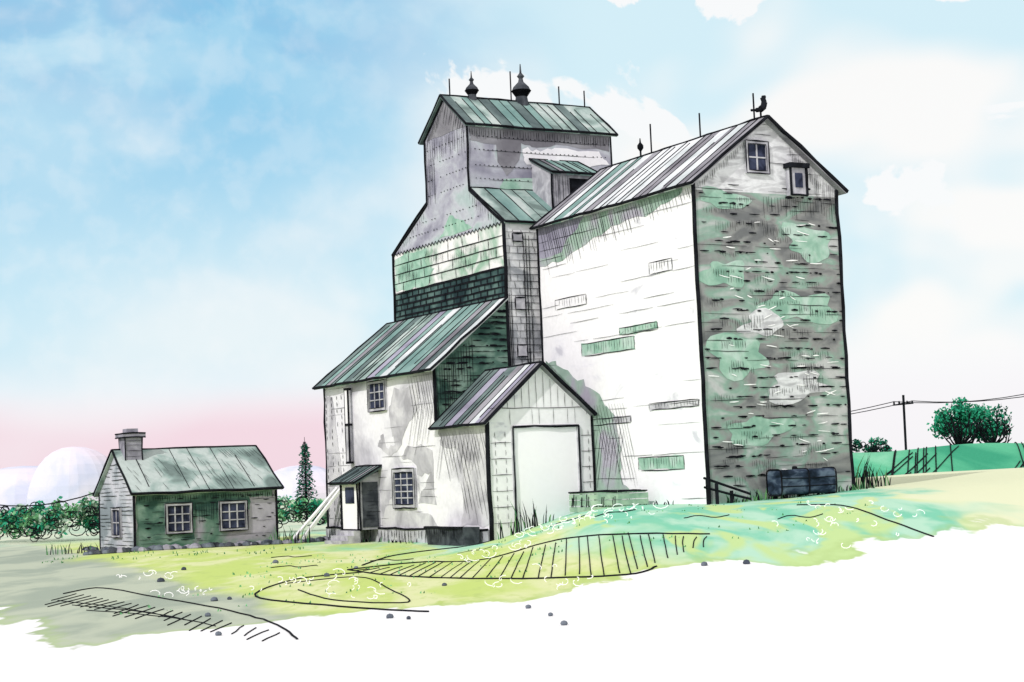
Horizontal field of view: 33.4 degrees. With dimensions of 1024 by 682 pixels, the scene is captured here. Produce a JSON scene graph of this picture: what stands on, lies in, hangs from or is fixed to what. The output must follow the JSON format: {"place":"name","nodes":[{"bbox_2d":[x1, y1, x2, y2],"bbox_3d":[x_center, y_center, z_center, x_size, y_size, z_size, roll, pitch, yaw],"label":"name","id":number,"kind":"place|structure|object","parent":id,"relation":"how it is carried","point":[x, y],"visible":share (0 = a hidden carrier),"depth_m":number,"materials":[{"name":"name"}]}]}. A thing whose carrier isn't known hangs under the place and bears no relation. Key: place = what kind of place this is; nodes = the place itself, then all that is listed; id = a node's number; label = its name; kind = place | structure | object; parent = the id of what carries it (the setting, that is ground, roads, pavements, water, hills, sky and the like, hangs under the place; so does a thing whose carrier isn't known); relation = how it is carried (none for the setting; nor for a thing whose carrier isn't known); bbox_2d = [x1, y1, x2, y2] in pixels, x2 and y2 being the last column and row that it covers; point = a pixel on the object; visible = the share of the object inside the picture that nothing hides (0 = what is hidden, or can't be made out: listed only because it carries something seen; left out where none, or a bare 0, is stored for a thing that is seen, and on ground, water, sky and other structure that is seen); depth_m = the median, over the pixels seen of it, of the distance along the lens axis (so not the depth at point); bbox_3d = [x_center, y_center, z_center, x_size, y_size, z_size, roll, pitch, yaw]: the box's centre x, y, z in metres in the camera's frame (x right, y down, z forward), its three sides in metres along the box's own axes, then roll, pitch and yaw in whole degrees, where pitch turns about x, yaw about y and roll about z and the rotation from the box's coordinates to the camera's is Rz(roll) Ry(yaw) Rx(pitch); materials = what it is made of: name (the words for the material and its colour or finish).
{"place":"outdoors","nodes":[
{"label":"outdoors","id":0,"kind":"place"},
{"bbox_2d":[0,447,325,510],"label":"distant hills","id":1,"kind":"structure","parent":0,"point":[67,473],"depth_m":257.10,"materials":[{"name":"white"}]},
{"bbox_2d":[0,468,1023,681],"bbox_3d":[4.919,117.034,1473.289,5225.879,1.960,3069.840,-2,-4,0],"label":"ground","id":2,"kind":"structure","parent":0,"point":[881,601],"depth_m":35.02,"materials":[{"name":"green plant"}]},
{"bbox_2d":[0,492,98,541],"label":"shrub","id":3,"kind":"object","parent":2,"relation":"on","point":[48,520],"visible":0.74,"depth_m":94.89,"materials":[{"name":"green plant"}]},
{"bbox_2d":[0,428,284,548],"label":"cottage","id":4,"kind":"structure","parent":2,"relation":"on","point":[180,496],"depth_m":76.86,"materials":[{"name":"wood"}]},
{"bbox_2d":[111,428,272,543],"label":"windows and chimney","id":5,"kind":"structure","parent":4,"relation":"in","point":[232,515],"depth_m":76.10,"materials":[{"name":"wood"}]},
{"bbox_2d":[11,495,322,518],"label":"hedgerow","id":6,"kind":"object","parent":2,"relation":"on","point":[285,498],"visible":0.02,"depth_m":148.43,"materials":[{"name":"green plant"}]},
{"bbox_2d":[82,536,330,554],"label":"stone border","id":7,"kind":"object","parent":2,"relation":"on","point":[104,550],"visible":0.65,"depth_m":74.94,"materials":[{"name":"stone"}]},
{"bbox_2d":[278,496,326,528],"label":"shrub","id":8,"kind":"object","parent":2,"relation":"on","point":[303,504],"visible":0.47,"depth_m":93.99,"materials":[{"name":"green plant"}]},
{"bbox_2d":[295,437,318,519],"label":"pine tree","id":9,"kind":"object","parent":2,"relation":"on","point":[305,484],"visible":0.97,"depth_m":104.65,"materials":[{"name":"green plant"}]},
{"bbox_2d":[423,526,479,545],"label":"feed trough","id":10,"kind":"object","parent":2,"relation":"on","point":[451,535],"visible":0.99,"depth_m":66.45,"materials":[{"name":"grey metal"}]},
{"bbox_2d":[157,559,749,635],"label":"pebbles","id":11,"kind":"object","parent":2,"relation":"on","point":[388,616],"visible":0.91,"depth_m":39.83,"materials":[{"name":"stone"}]},
{"bbox_2d":[293,64,617,543],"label":"grain elevator","id":12,"kind":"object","parent":2,"relation":"on","point":[451,398],"visible":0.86,"depth_m":73.54,"materials":[{"name":"grey wood"}]},
{"bbox_2d":[293,64,608,543],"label":"windows doors and fittings","id":13,"kind":"structure","parent":12,"relation":"in","point":[547,468],"depth_m":73.04,"materials":[{"name":"white wood"}]},
{"bbox_2d":[42,452,890,613],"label":"grass","id":14,"kind":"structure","parent":2,"relation":"on","point":[863,478],"depth_m":65.74,"materials":[{"name":"green plant"}]},
{"bbox_2d":[45,504,933,640],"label":"field furrows","id":15,"kind":"structure","parent":2,"relation":"on","point":[363,571],"depth_m":43.86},
{"bbox_2d":[116,500,924,599],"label":"wildflowers","id":16,"kind":"object","parent":2,"relation":"on","point":[605,514],"visible":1,"depth_m":48.96,"materials":[{"name":"white plant"}]},
{"bbox_2d":[568,489,648,514],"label":"loading platform","id":17,"kind":"structure","parent":2,"relation":"on","point":[592,498],"depth_m":64.44,"materials":[{"name":"green wood"}]},
{"bbox_2d":[529,93,854,506],"bbox_3d":[7.068,-0.658,68.684,7.551,17.150,11.798,0,-5,-30],"label":"grain storage annex","id":18,"kind":"object","parent":2,"relation":"on","point":[692,313],"visible":0.95,"depth_m":64.57,"materials":[{"name":"grey wood"}]},
{"bbox_2d":[703,477,750,504],"bbox_3d":[7.731,5.490,61.270,2.030,1.302,0.158,0,-5,-29],"label":"plank fence","id":19,"kind":"object","parent":2,"relation":"on","point":[716,489],"visible":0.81,"depth_m":61.04,"materials":[{"name":"black wood"}]},
{"bbox_2d":[766,466,837,498],"bbox_3d":[10.646,5.366,62.622,2.620,1.583,0.909,0,-5,-30],"label":"oil tank","id":20,"kind":"object","parent":2,"relation":"on","point":[794,480],"visible":0.96,"depth_m":62.20,"materials":[{"name":"metal"}]},
{"bbox_2d":[0,0,1023,470],"label":"sky","id":21,"kind":"structure","parent":0,"point":[206,205],"materials":[{"name":"blue"}]},
{"bbox_2d":[853,442,1023,476],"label":"hill","id":22,"kind":"structure","parent":0,"point":[969,457],"depth_m":140.44,"materials":[{"name":"green plant"}]},
{"bbox_2d":[852,437,891,451],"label":"shrub","id":23,"kind":"object","parent":22,"relation":"on","point":[875,445],"visible":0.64,"depth_m":149.26,"materials":[{"name":"green plant"}]},
{"bbox_2d":[851,394,1023,449],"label":"utility pole","id":24,"kind":"object","parent":22,"relation":"on","point":[903,403],"visible":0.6,"depth_m":149.64,"materials":[{"name":"black wood"}]},
{"bbox_2d":[926,397,981,444],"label":"deciduous tree","id":25,"kind":"object","parent":22,"relation":"on","point":[959,425],"visible":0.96,"depth_m":157.65,"materials":[{"name":"green plant"}]},
{"bbox_2d":[972,404,1013,442],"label":"deciduous tree","id":26,"kind":"object","parent":22,"relation":"on","point":[992,430],"visible":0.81,"depth_m":159.63,"materials":[{"name":"green plant"}]}
]}

